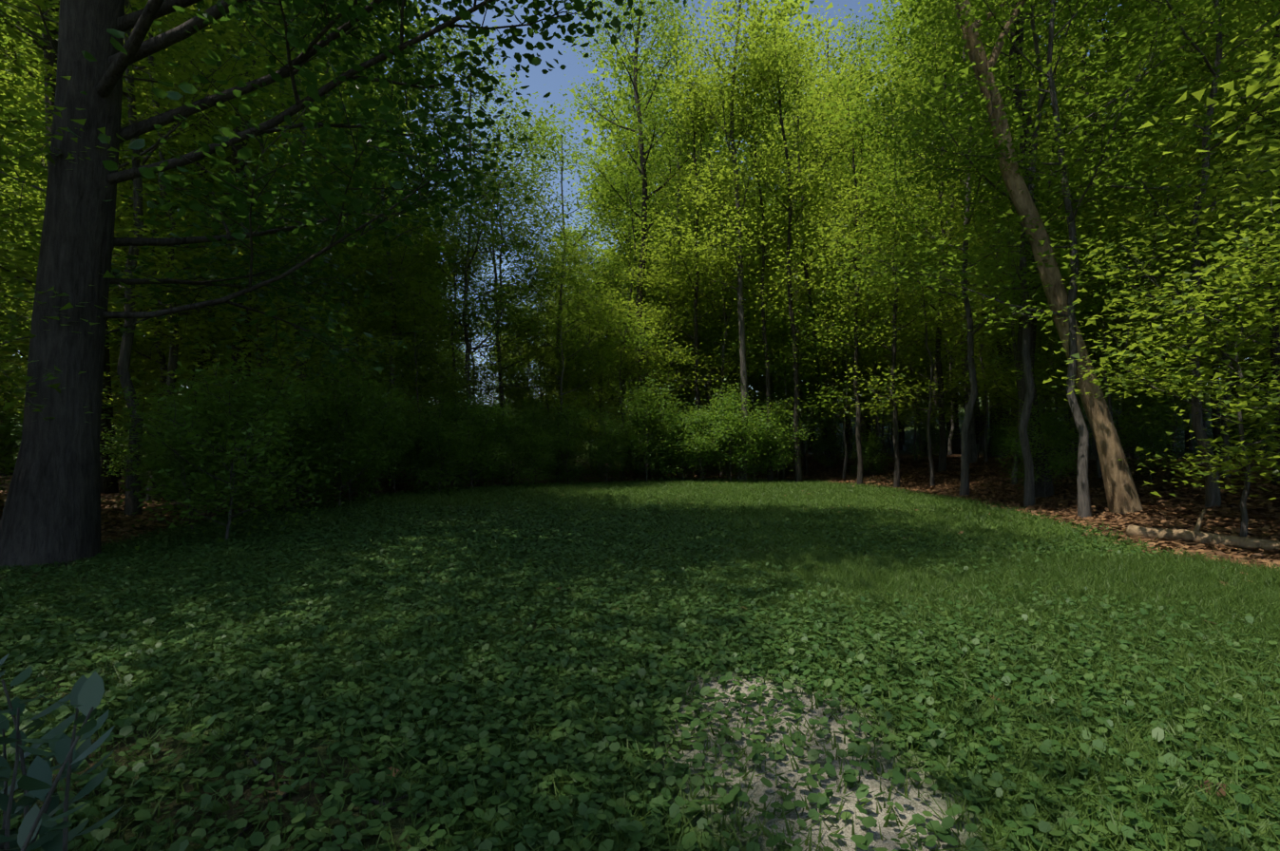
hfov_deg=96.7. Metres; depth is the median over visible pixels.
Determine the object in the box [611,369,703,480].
shrub
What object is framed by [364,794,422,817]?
stick
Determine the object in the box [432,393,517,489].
shrub
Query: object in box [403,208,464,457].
tree
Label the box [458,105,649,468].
edge tree
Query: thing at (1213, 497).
tree
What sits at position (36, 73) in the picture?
sapling
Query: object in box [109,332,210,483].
sapling
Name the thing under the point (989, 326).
sapling
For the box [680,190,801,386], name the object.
sapling
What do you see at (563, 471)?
shrub
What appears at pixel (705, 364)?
sapling
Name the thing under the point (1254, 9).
forest tree
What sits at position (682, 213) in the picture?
tree
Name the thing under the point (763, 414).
shrub
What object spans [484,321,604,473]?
sapling
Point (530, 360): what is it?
tree
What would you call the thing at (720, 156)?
tree
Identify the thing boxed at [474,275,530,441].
tree
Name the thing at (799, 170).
forest tree
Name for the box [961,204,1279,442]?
sapling
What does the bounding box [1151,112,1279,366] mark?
sapling
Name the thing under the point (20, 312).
tree
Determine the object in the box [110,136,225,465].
tree
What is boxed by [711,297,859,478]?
sapling
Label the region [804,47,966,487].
edge tree
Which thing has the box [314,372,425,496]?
shrub
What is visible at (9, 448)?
shrub
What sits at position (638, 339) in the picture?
sapling
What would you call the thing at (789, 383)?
sapling
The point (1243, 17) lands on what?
tree
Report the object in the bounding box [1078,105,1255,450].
tree
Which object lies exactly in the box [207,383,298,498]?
shrub
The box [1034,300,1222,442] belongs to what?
sapling
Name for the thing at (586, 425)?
sapling
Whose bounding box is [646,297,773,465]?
sapling
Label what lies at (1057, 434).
shrub
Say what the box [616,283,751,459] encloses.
sapling
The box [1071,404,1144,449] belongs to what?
shrub
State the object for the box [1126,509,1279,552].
fallen log
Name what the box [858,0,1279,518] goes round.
tree
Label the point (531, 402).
shrub
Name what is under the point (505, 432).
shrub
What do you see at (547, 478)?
shrub
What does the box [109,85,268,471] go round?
tree
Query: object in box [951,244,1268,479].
sapling
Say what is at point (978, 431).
tree
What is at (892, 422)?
tree
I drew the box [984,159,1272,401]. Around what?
sapling
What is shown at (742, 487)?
grass
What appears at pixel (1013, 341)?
sapling
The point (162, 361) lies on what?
tree
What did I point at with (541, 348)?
gap tree
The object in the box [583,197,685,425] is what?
tree
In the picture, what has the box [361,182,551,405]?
sapling
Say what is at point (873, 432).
sapling
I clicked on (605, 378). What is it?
sapling
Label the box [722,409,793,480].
shrub
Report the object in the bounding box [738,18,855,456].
forest tree
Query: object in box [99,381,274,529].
shrub
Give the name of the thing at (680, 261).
sapling
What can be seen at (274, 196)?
tree
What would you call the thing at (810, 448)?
tree
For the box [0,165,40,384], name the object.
sapling
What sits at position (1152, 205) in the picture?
sapling
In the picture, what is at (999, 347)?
edge tree
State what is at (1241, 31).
tree
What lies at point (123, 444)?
shrub
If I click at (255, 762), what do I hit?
stick
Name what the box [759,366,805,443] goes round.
sapling
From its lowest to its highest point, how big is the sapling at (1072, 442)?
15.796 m
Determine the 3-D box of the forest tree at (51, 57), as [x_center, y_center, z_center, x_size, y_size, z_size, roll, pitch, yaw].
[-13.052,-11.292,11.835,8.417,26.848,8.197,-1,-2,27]
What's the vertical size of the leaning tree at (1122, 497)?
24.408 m
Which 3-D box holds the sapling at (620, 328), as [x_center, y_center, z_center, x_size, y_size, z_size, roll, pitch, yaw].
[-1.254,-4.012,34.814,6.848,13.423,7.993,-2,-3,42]
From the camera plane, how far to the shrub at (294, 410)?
12.29 m
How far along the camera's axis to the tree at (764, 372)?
49.86 m
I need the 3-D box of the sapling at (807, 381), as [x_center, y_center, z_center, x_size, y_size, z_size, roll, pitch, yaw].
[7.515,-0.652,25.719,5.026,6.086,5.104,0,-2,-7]
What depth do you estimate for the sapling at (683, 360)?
25.77 m
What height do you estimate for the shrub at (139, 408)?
3.607 m
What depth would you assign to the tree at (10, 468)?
20.95 m
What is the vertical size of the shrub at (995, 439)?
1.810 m
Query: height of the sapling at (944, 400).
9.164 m
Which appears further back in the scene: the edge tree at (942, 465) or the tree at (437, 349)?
the tree at (437, 349)
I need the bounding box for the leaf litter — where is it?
[0,456,1279,796]
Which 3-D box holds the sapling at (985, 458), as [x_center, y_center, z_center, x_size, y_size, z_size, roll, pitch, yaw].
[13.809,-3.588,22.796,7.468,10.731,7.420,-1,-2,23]
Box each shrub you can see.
[0,360,27,476]
[0,401,22,500]
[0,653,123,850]
[99,381,225,509]
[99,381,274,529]
[99,405,182,496]
[100,319,343,550]
[102,362,321,520]
[164,429,289,515]
[193,363,367,511]
[194,397,305,515]
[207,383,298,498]
[255,342,426,505]
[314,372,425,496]
[364,374,436,486]
[375,379,495,492]
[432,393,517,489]
[436,391,488,460]
[443,382,528,484]
[455,391,539,486]
[505,390,555,472]
[531,420,592,484]
[537,409,601,476]
[537,416,593,480]
[572,401,645,482]
[573,426,638,481]
[610,415,661,480]
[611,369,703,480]
[625,399,686,473]
[630,406,695,479]
[643,401,725,479]
[664,396,703,460]
[664,399,706,469]
[676,402,733,480]
[683,375,783,481]
[683,412,733,478]
[687,410,766,479]
[706,398,741,458]
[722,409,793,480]
[734,413,764,470]
[738,432,788,478]
[740,400,786,464]
[748,397,817,480]
[839,426,892,476]
[983,421,1015,461]
[986,400,1078,498]
[1008,400,1078,472]
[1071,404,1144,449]
[1113,392,1198,483]
[1195,393,1274,463]
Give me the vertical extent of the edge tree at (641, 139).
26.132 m
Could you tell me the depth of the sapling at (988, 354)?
32.17 m
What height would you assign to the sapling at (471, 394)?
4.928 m
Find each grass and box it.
[0,547,1279,850]
[89,477,1225,564]
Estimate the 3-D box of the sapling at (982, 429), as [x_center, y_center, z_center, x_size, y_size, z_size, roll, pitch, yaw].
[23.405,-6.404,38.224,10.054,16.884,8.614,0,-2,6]
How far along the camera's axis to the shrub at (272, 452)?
11.10 m
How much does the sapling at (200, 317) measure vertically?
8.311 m
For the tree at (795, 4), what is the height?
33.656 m
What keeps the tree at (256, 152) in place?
on the ground at (756, 792)
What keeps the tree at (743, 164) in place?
on the ground at (756, 792)
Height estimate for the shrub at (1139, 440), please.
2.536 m
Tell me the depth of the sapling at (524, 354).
28.64 m
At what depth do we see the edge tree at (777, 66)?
22.74 m
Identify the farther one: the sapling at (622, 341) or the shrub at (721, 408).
the sapling at (622, 341)
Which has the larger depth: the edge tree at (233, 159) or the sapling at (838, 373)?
the sapling at (838, 373)
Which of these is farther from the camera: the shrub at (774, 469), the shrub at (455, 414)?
the shrub at (774, 469)
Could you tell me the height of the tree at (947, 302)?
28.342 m
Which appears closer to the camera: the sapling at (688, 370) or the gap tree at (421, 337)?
the gap tree at (421, 337)
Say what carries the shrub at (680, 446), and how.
on the ground at (756, 792)
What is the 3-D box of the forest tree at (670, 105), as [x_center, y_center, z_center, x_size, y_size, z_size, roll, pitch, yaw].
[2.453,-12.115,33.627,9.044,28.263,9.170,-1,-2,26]
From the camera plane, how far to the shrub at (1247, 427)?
14.26 m
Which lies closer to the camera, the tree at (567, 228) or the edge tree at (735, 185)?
the edge tree at (735, 185)
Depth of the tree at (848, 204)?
44.05 m
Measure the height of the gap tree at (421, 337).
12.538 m
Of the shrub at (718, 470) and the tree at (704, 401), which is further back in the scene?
the tree at (704, 401)
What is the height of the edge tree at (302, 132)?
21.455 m
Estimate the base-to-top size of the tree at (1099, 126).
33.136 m
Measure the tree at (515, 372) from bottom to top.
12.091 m
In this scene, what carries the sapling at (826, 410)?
on the ground at (756, 792)
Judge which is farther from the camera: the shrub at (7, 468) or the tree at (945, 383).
the tree at (945, 383)
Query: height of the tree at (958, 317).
28.772 m
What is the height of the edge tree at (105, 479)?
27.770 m
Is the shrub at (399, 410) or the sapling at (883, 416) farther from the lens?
the sapling at (883, 416)
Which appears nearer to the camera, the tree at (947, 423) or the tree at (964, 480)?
the tree at (964, 480)
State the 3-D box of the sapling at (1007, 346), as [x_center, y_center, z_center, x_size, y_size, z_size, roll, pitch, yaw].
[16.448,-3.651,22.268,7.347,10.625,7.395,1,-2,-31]
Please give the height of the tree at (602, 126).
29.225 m
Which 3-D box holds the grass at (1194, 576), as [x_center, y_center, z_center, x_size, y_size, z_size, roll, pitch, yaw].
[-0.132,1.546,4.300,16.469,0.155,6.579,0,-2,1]
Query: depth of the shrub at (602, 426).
21.73 m
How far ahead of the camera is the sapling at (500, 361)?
22.80 m
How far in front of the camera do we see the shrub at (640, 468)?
23.72 m
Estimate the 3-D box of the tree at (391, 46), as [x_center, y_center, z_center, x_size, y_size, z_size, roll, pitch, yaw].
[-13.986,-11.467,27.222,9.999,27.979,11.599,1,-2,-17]
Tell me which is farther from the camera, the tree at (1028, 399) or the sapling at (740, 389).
the sapling at (740, 389)
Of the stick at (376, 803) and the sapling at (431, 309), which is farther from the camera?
the sapling at (431, 309)
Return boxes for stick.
[238,792,288,837]
[244,749,310,785]
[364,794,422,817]
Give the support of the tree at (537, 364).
on the ground at (756, 792)
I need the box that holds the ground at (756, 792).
[0,384,1279,850]
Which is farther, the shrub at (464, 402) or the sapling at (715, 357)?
the sapling at (715, 357)
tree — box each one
[0,0,40,376]
[0,0,226,421]
[0,0,232,494]
[0,0,248,171]
[0,3,142,476]
[0,9,276,478]
[7,231,35,429]
[9,33,44,384]
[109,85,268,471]
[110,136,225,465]
[111,62,311,406]
[147,16,427,466]
[152,0,412,493]
[181,11,320,397]
[189,0,280,471]
[195,0,372,490]
[220,0,455,394]
[259,0,401,405]
[264,123,449,410]
[266,4,522,484]
[328,10,592,483]
[339,239,468,405]
[362,234,472,466]
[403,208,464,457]
[407,86,619,463]
[410,261,454,401]
[423,215,546,465]
[433,318,480,424]
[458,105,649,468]
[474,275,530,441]
[481,329,537,448]
[499,281,592,467]
[514,302,546,401]
[519,217,616,427]
[528,311,555,404]
[533,260,567,399]
[539,244,664,468]
[547,274,615,455]
[549,0,724,474]
[564,30,721,422]
[574,125,690,465]
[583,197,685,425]
[591,0,749,406]
[621,27,761,475]
[644,0,823,479]
[644,113,756,405]
[649,59,758,437]
[649,110,752,444]
[664,223,760,413]
[673,72,783,418]
[686,58,840,480]
[687,0,846,431]
[698,0,868,482]
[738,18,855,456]
[738,143,790,440]
[739,32,882,468]
[744,73,892,451]
[746,241,848,445]
[747,263,807,444]
[762,0,904,457]
[773,35,931,485]
[783,2,935,452]
[783,39,891,448]
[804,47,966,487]
[805,133,930,450]
[840,0,1030,472]
[843,0,1047,454]
[846,155,944,450]
[847,0,1057,463]
[858,0,1012,457]
[868,85,957,455]
[874,0,1095,458]
[877,228,959,444]
[878,0,1101,497]
[883,74,1008,407]
[887,294,922,440]
[900,4,1108,414]
[901,251,985,448]
[912,0,1143,514]
[919,0,1106,457]
[925,165,949,439]
[936,176,993,428]
[957,87,1057,444]
[974,0,1172,453]
[974,11,1149,458]
[990,0,1179,451]
[1010,114,1120,417]
[1040,0,1227,458]
[1054,240,1204,426]
[1060,11,1260,462]
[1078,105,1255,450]
[1080,0,1276,463]
[1094,33,1272,449]
[1095,0,1279,459]
[1105,0,1279,458]
[1106,0,1279,485]
[1120,0,1279,362]
[1184,331,1207,432]
[1187,337,1274,446]
[1230,2,1272,31]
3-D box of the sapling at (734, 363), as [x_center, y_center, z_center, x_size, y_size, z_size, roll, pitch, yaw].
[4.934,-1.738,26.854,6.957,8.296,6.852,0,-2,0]
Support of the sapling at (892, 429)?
on the ground at (756, 792)
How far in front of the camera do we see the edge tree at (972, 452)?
23.26 m
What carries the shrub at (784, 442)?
on the ground at (756, 792)
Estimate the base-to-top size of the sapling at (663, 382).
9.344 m
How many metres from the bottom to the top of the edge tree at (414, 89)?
16.499 m
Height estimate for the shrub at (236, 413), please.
3.538 m
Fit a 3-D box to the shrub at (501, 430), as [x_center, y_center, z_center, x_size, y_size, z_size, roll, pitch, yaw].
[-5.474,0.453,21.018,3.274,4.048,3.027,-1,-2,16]
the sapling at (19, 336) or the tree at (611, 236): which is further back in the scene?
the tree at (611, 236)
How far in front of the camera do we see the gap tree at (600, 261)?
31.32 m
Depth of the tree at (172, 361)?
14.41 m
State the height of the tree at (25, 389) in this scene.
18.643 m
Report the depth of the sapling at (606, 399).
38.89 m
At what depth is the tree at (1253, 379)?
21.91 m
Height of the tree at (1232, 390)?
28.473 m
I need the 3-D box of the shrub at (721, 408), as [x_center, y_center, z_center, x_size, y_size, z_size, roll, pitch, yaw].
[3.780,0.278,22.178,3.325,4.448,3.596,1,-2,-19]
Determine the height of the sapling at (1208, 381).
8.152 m
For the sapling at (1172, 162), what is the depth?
12.64 m
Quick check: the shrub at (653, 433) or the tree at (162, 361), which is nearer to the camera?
the tree at (162, 361)
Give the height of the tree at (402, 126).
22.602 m
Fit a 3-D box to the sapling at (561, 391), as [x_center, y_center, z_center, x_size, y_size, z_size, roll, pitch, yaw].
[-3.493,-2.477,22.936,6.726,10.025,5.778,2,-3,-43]
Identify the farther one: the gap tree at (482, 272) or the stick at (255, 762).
the gap tree at (482, 272)
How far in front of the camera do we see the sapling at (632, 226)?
28.76 m
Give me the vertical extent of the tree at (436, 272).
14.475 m
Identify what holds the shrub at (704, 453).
on the ground at (756, 792)
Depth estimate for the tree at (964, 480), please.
16.24 m
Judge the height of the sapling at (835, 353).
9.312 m
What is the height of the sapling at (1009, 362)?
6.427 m
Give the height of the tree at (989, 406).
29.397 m
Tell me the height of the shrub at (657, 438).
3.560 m
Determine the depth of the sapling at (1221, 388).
22.62 m
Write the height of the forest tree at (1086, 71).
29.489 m
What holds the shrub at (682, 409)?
on the ground at (756, 792)
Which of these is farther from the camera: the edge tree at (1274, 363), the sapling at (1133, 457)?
the sapling at (1133, 457)
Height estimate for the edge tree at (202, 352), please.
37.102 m
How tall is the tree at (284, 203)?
30.178 m
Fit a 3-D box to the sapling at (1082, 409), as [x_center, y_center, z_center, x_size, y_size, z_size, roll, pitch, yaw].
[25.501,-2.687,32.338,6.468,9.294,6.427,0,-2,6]
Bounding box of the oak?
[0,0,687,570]
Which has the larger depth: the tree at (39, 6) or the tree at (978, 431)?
the tree at (978, 431)
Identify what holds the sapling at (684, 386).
on the ground at (756, 792)
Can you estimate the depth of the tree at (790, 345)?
45.48 m
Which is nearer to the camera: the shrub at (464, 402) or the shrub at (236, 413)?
the shrub at (236, 413)
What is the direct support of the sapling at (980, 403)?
on the ground at (756, 792)
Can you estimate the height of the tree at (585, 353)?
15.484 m
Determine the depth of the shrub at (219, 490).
11.89 m
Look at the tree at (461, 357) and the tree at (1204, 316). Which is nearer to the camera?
the tree at (1204, 316)
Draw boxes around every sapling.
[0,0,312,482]
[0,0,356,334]
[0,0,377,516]
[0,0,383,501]
[0,3,57,261]
[0,11,207,422]
[0,56,231,405]
[0,136,241,422]
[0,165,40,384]
[0,221,115,431]
[105,199,398,498]
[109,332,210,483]
[114,253,327,386]
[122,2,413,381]
[341,265,492,486]
[360,201,493,469]
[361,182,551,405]
[398,153,598,479]
[401,365,496,481]
[420,378,499,435]
[449,337,559,473]
[457,292,583,433]
[476,240,638,481]
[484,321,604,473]
[509,298,609,418]
[522,326,620,439]
[530,142,717,469]
[538,290,649,469]
[543,332,661,473]
[549,307,693,477]
[554,396,608,453]
[555,264,693,467]
[564,366,626,439]
[567,248,719,470]
[573,245,675,460]
[591,252,769,472]
[614,163,809,477]
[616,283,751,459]
[616,331,700,426]
[627,234,750,429]
[634,157,796,427]
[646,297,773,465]
[648,363,704,407]
[655,284,737,408]
[670,287,725,406]
[671,301,821,430]
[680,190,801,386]
[685,286,756,406]
[694,374,761,411]
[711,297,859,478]
[714,270,821,458]
[718,324,812,425]
[728,292,852,453]
[743,234,859,457]
[749,226,921,461]
[753,346,866,473]
[757,259,942,478]
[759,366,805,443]
[776,123,974,471]
[779,286,897,441]
[783,279,924,456]
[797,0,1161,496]
[800,360,855,431]
[806,176,1057,486]
[809,278,957,458]
[821,348,928,443]
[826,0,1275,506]
[828,331,926,428]
[835,304,979,461]
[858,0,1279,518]
[859,257,975,453]
[869,249,959,455]
[870,376,914,448]
[881,335,963,425]
[883,220,1010,455]
[897,203,1083,461]
[898,140,1153,484]
[918,340,992,428]
[919,344,1041,458]
[936,224,1090,396]
[942,262,1035,450]
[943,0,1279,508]
[945,257,1058,439]
[947,205,1171,457]
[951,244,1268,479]
[953,308,1119,448]
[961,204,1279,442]
[976,123,1188,458]
[978,354,1063,429]
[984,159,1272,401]
[1011,133,1233,459]
[1016,274,1144,456]
[1033,321,1121,454]
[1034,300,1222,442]
[1036,10,1279,443]
[1036,42,1279,477]
[1042,165,1279,537]
[1077,211,1279,447]
[1111,350,1243,430]
[1125,169,1279,499]
[1133,73,1279,355]
[1138,0,1279,365]
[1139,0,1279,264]
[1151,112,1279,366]
[1155,297,1273,425]
[1201,5,1279,239]
[1222,338,1272,414]
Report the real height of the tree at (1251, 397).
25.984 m
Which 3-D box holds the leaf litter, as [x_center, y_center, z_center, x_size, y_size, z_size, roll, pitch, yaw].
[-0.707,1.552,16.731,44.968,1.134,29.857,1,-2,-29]
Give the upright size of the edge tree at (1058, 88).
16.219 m
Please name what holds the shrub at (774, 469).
on the ground at (756, 792)
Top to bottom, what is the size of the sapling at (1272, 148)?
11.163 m
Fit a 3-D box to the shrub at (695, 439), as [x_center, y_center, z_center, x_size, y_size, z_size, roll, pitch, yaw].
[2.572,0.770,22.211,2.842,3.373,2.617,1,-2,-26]
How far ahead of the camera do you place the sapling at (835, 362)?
32.56 m
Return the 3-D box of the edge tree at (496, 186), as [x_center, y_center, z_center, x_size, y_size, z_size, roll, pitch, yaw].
[-6.374,-6.632,22.388,9.441,18.505,11.020,0,-2,7]
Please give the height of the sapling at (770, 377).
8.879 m
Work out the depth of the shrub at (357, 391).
13.19 m
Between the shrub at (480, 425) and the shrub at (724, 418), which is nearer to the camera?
the shrub at (480, 425)
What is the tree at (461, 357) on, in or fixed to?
on the ground at (756, 792)
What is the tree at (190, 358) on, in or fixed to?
on the ground at (756, 792)
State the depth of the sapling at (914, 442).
25.30 m
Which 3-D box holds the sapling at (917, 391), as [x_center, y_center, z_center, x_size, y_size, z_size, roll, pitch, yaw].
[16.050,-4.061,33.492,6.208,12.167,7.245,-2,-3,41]
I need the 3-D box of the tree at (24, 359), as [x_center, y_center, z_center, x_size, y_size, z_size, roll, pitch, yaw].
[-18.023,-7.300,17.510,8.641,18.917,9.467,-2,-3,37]
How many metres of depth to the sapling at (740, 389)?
41.81 m
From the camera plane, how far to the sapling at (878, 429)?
24.95 m
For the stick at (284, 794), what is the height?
0.018 m
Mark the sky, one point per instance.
(552, 81)
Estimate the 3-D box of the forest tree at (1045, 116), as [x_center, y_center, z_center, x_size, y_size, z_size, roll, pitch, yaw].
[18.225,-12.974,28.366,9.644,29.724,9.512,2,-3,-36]
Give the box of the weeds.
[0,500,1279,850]
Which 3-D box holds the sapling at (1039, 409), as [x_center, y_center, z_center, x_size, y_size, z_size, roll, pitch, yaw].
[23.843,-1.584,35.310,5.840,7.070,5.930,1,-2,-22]
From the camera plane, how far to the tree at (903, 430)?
45.51 m
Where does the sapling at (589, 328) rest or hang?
on the ground at (756, 792)
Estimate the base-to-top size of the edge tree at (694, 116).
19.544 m
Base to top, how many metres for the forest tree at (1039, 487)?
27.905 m
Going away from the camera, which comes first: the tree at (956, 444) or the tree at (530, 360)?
the tree at (956, 444)
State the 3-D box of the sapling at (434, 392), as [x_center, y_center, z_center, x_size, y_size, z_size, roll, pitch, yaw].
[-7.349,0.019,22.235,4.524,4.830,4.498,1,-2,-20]
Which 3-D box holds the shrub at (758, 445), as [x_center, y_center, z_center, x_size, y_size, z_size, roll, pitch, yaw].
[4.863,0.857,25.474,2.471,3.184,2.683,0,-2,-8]
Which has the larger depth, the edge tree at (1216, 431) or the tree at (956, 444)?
the tree at (956, 444)
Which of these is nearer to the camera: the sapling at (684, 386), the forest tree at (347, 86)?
the forest tree at (347, 86)
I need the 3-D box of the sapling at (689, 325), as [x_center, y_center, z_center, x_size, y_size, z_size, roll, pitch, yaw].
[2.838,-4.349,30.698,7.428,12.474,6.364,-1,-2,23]
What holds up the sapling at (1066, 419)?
on the ground at (756, 792)
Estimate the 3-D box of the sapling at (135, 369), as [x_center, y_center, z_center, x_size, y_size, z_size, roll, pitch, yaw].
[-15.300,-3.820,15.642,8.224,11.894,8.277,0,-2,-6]
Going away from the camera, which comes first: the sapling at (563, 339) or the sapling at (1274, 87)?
the sapling at (1274, 87)
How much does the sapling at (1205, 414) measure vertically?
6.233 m
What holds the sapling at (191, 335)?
on the ground at (756, 792)
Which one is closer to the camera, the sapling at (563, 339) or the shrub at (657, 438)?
the shrub at (657, 438)
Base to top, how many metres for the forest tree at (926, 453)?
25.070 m
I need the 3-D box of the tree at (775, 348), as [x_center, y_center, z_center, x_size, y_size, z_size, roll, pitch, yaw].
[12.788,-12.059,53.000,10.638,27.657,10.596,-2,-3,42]
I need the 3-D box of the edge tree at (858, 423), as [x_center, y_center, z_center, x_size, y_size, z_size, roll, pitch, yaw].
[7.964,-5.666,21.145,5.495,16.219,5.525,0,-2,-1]
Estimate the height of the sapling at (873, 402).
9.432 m
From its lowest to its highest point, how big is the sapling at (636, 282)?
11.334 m
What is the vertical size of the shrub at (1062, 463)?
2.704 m
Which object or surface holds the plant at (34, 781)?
on the ground at (756, 792)
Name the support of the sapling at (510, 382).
on the ground at (756, 792)
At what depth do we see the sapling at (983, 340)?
19.98 m
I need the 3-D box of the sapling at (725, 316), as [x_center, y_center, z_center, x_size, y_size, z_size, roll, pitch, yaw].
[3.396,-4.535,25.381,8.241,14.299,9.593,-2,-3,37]
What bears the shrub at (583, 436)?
on the ground at (756, 792)
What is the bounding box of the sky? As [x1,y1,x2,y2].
[19,0,1220,404]
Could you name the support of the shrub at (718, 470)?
on the ground at (756, 792)
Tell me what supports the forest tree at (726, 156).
on the ground at (756, 792)
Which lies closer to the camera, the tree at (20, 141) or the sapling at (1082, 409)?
the tree at (20, 141)
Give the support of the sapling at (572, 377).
on the ground at (756, 792)
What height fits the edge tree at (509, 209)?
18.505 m
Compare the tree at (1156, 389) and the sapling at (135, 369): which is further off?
the tree at (1156, 389)
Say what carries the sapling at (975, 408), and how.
on the ground at (756, 792)
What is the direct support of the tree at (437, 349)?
on the ground at (756, 792)
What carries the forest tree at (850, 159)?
on the ground at (756, 792)
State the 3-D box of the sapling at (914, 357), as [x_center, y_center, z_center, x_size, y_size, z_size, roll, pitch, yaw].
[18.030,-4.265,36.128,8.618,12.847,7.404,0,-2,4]
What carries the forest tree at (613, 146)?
on the ground at (756, 792)
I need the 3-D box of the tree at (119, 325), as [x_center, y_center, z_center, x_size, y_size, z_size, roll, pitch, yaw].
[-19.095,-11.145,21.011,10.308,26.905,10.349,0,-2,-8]
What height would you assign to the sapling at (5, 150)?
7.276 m
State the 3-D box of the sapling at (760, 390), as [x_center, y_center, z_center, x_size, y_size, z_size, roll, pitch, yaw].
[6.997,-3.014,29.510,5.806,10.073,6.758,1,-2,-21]
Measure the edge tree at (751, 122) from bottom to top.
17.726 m
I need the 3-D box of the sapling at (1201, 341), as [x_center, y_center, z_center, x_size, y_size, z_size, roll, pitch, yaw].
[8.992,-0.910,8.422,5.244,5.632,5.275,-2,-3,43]
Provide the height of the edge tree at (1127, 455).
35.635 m
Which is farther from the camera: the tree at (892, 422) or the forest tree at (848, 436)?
the tree at (892, 422)
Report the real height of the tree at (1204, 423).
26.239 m
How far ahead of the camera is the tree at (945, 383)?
41.31 m
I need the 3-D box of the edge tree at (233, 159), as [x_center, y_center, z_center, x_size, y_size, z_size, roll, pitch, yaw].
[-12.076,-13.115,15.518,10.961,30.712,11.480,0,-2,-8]
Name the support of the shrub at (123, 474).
on the ground at (756, 792)
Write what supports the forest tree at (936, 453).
on the ground at (756, 792)
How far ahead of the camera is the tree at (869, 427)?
38.42 m
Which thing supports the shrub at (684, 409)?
on the ground at (756, 792)
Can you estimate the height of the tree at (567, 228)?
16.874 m
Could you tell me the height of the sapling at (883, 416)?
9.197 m
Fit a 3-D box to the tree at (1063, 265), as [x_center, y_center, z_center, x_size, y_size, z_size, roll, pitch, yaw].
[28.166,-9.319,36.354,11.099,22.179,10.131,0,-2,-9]
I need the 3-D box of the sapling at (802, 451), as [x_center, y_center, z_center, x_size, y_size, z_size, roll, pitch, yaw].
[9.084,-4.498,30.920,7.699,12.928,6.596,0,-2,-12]
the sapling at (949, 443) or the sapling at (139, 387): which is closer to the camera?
the sapling at (139, 387)
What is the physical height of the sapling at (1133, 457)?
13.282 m
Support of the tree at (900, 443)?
on the ground at (756, 792)
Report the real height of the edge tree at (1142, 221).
13.902 m
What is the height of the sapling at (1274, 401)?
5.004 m
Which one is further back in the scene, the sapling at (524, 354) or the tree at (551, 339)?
the tree at (551, 339)
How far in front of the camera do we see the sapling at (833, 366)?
27.82 m
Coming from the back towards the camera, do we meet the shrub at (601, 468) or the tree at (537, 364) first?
the tree at (537, 364)
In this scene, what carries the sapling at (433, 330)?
on the ground at (756, 792)
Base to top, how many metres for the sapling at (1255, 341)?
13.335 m
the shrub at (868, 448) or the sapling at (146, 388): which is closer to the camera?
the sapling at (146, 388)
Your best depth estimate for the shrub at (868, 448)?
23.42 m
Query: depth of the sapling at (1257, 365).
21.04 m

